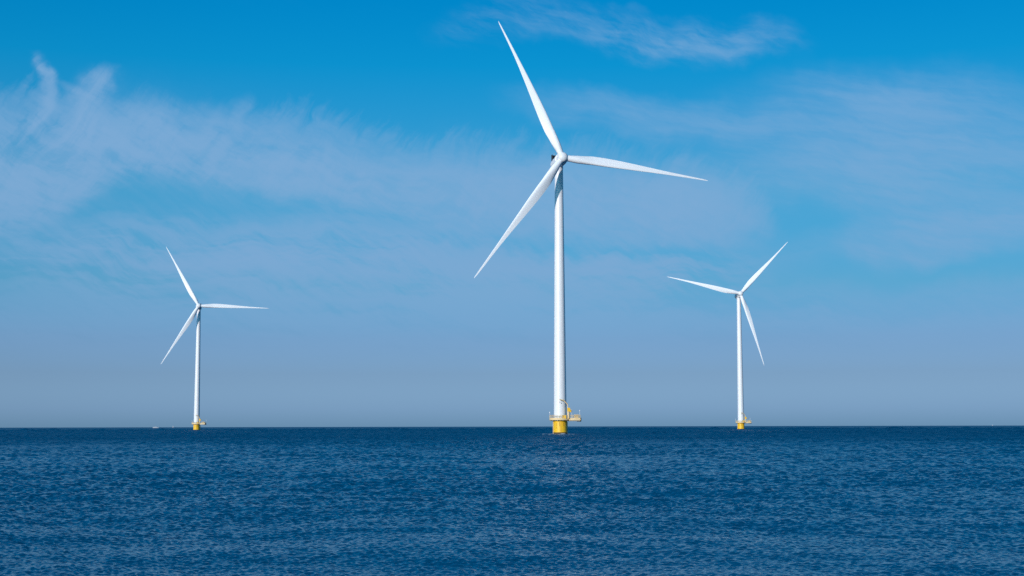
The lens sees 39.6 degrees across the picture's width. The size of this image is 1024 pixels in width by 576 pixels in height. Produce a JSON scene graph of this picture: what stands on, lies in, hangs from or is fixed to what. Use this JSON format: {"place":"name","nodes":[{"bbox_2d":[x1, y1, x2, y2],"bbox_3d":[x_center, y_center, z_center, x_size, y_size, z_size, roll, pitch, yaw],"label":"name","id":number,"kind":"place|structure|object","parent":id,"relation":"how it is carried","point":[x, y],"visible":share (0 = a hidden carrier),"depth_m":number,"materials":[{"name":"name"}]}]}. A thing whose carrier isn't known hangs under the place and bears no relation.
{"place":"outdoors","nodes":[
{"label":"outdoors","id":0,"kind":"place"},
{"bbox_2d":[0,426,1023,575],"bbox_3d":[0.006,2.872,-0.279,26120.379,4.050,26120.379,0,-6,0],"label":"sea","id":1,"kind":"structure","parent":0,"point":[591,501],"depth_m":54.73,"materials":[{"name":"liquid"}]},
{"bbox_2d":[161,247,260,429],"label":"wind turbine","id":2,"kind":"object","parent":1,"relation":"in","point":[196,424],"visible":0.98,"depth_m":1092.45,"materials":[{"name":"metal"}]},
{"bbox_2d":[474,21,707,433],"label":"wind turbine","id":3,"kind":"object","parent":1,"relation":"in","point":[561,415],"visible":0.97,"depth_m":492.23,"materials":[{"name":"metal"}]},
{"bbox_2d":[669,243,786,428],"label":"wind turbine","id":4,"kind":"object","parent":1,"relation":"in","point":[739,297],"visible":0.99,"depth_m":1001.33,"materials":[{"name":"metal"}]},
{"bbox_2d":[0,0,1023,427],"label":"sky","id":5,"kind":"structure","parent":0,"point":[347,172],"materials":[{"name":"blue"}]}
]}

